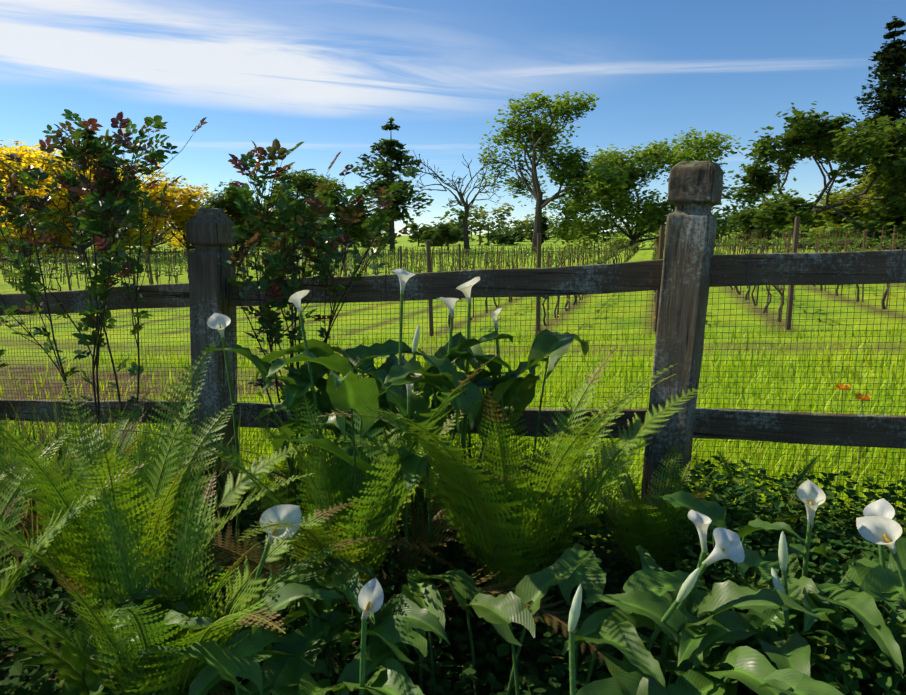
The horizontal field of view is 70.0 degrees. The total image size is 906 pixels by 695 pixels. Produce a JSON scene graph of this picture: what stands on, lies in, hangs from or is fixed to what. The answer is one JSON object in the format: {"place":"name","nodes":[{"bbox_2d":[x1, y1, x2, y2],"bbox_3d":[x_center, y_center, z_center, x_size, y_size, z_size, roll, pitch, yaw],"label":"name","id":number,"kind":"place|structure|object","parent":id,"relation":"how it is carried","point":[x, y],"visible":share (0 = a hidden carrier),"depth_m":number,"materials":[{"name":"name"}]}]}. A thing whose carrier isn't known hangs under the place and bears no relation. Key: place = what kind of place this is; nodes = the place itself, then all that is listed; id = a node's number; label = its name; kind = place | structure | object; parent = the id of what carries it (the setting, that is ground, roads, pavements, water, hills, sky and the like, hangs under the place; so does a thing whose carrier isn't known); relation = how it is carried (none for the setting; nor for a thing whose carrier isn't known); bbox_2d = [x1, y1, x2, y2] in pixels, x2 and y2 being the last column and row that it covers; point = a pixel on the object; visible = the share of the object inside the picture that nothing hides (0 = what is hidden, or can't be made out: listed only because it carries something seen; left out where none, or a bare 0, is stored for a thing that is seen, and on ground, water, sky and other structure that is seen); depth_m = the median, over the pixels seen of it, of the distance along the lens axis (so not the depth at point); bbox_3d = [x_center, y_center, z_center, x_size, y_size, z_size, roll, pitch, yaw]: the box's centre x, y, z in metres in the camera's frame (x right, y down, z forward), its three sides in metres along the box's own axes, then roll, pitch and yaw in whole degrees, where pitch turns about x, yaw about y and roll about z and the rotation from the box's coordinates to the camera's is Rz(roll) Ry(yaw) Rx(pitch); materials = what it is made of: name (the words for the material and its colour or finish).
{"place":"outdoors","nodes":[
{"label":"outdoors","id":0,"kind":"place"},
{"bbox_2d":[0,228,905,694],"bbox_3d":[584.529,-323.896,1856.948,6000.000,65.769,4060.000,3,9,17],"label":"ground","id":1,"kind":"structure","parent":0,"point":[720,318],"depth_m":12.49,"materials":[{"name":"green plant"}]},
{"bbox_2d":[0,140,52,253],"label":"spring tree","id":2,"kind":"object","parent":1,"relation":"on","point":[19,148],"visible":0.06,"depth_m":80.53,"materials":[{"name":"yellow plant"}]},
{"bbox_2d":[0,139,63,250],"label":"spring tree","id":3,"kind":"object","parent":1,"relation":"on","point":[28,148],"visible":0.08,"depth_m":81.43,"materials":[{"name":"yellow plant"}]},
{"bbox_2d":[15,147,82,257],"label":"spring tree","id":4,"kind":"object","parent":1,"relation":"on","point":[66,225],"depth_m":100.73,"materials":[{"name":"yellow plant"}]},
{"bbox_2d":[0,150,159,260],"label":"spring tree","id":5,"kind":"object","parent":1,"relation":"on","point":[62,207],"visible":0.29,"depth_m":75.73,"materials":[{"name":"yellow plant"}]},
{"bbox_2d":[68,119,100,252],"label":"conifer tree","id":6,"kind":"object","parent":1,"relation":"on","point":[91,133],"visible":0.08,"depth_m":101.83,"materials":[{"name":"green plant"}]},
{"bbox_2d":[0,142,170,259],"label":"spring tree","id":7,"kind":"object","parent":1,"relation":"on","point":[162,224],"visible":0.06,"depth_m":86.96,"materials":[{"name":"yellow plant"}]},
{"bbox_2d":[0,148,191,250],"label":"spring tree","id":8,"kind":"object","parent":1,"relation":"on","point":[150,181],"visible":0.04,"depth_m":93.52,"materials":[{"name":"yellow plant"}]},
{"bbox_2d":[117,174,205,254],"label":"spring tree","id":9,"kind":"object","parent":1,"relation":"on","point":[164,219],"visible":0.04,"depth_m":102.02,"materials":[{"name":"yellow plant"}]},
{"bbox_2d":[140,178,262,252],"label":"spring tree","id":10,"kind":"object","parent":1,"relation":"on","point":[188,214],"visible":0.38,"depth_m":103.02,"materials":[{"name":"yellow plant"}]},
{"bbox_2d":[0,109,419,481],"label":"rose bushes","id":11,"kind":"object","parent":1,"relation":"on","point":[104,209],"visible":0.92,"depth_m":3.72,"materials":[{"name":"green plant"}]},
{"bbox_2d":[186,208,237,506],"bbox_3d":[-1.482,0.234,4.015,0.311,2.148,0.224,3,9,17],"label":"fence post","id":12,"kind":"object","parent":1,"relation":"on","point":[209,236],"visible":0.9,"depth_m":3.87,"materials":[{"name":"grey wood"}]},
{"bbox_2d":[190,190,281,255],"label":"round tree","id":13,"kind":"object","parent":1,"relation":"on","point":[215,201],"visible":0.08,"depth_m":100.30,"materials":[{"name":"green plant"}]},
{"bbox_2d":[214,170,377,253],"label":"oak tree","id":14,"kind":"object","parent":1,"relation":"on","point":[304,183],"visible":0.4,"depth_m":98.94,"materials":[{"name":"green plant"}]},
{"bbox_2d":[350,117,433,253],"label":"broad pine tree","id":15,"kind":"object","parent":1,"relation":"on","point":[389,151],"visible":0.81,"depth_m":97.52,"materials":[{"name":"green plant"}]},
{"bbox_2d":[3,182,791,250],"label":"distant tree belt","id":16,"kind":"object","parent":1,"relation":"on","point":[424,233],"visible":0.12,"depth_m":165.72,"materials":[{"name":"green plant"}]},
{"bbox_2d":[0,338,858,694],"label":"ferns","id":17,"kind":"object","parent":1,"relation":"on","point":[106,528],"visible":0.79,"depth_m":2.44,"materials":[{"name":"green plant"}]},
{"bbox_2d":[432,221,462,249],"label":"tree","id":18,"kind":"object","parent":1,"relation":"on","point":[451,236],"visible":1,"depth_m":116.93,"materials":[{"name":"green plant"}]},
{"bbox_2d":[405,151,496,251],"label":"sparse oak tree","id":19,"kind":"object","parent":1,"relation":"on","point":[466,205],"visible":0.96,"depth_m":93.42,"materials":[{"name":"brown plant"}]},
{"bbox_2d":[0,269,905,694],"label":"ground cover plants","id":20,"kind":"object","parent":1,"relation":"on","point":[826,535],"visible":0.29,"depth_m":2.49,"materials":[{"name":"green plant"}]},
{"bbox_2d":[0,217,905,335],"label":"grapevines","id":21,"kind":"object","parent":1,"relation":"on","point":[657,254],"visible":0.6,"depth_m":33.26,"materials":[{"name":"green plant"}]},
{"bbox_2d":[62,269,905,694],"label":"calla lilies","id":22,"kind":"object","parent":1,"relation":"on","point":[692,621],"visible":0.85,"depth_m":2.00,"materials":[{"name":"green plant"}]},
{"bbox_2d":[477,90,666,250],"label":"oak tree","id":23,"kind":"object","parent":1,"relation":"on","point":[541,135],"visible":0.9,"depth_m":89.06,"materials":[{"name":"green plant"}]},
{"bbox_2d":[543,127,796,252],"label":"tree","id":24,"kind":"object","parent":1,"relation":"on","point":[609,162],"visible":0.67,"depth_m":85.74,"materials":[{"name":"green plant"}]},
{"bbox_2d":[641,161,722,524],"bbox_3d":[1.101,0.199,3.202,0.328,2.165,0.248,3,9,17],"label":"fence post","id":25,"kind":"object","parent":1,"relation":"on","point":[695,188],"visible":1,"depth_m":3.06,"materials":[{"name":"grey wood"}]},
{"bbox_2d":[0,244,905,548],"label":"wire mesh","id":26,"kind":"object","parent":25,"relation":"attached to","point":[572,356],"visible":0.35,"depth_m":3.30,"materials":[{"name":"grey metal"}]},
{"bbox_2d":[0,249,905,448],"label":"fence rails","id":27,"kind":"object","parent":25,"relation":"attached to","point":[449,282],"visible":0.42,"depth_m":3.34,"materials":[{"name":"grey wood"}]},
{"bbox_2d":[728,101,905,249],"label":"oak tree","id":28,"kind":"object","parent":1,"relation":"on","point":[816,138],"visible":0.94,"depth_m":55.97,"materials":[{"name":"green plant"}]},
{"bbox_2d":[751,148,905,249],"bbox_3d":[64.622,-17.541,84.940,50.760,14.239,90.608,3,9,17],"label":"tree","id":29,"kind":"object","parent":1,"relation":"on","point":[857,208],"visible":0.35,"depth_m":65.70,"materials":[{"name":"green plant"}]},
{"bbox_2d":[835,382,869,497],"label":"poppy flowers","id":30,"kind":"object","parent":1,"relation":"on","point":[842,387],"visible":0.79,"depth_m":3.65,"materials":[{"name":"plant"}]},
{"bbox_2d":[825,16,905,195],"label":"tall fir tree","id":31,"kind":"object","parent":1,"relation":"on","point":[890,58],"visible":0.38,"depth_m":71.55,"materials":[{"name":"green plant"}]},
{"bbox_2d":[0,0,905,234],"label":"sky","id":32,"kind":"structure","parent":0,"point":[324,75],"materials":[{"name":"blue"}]}
]}

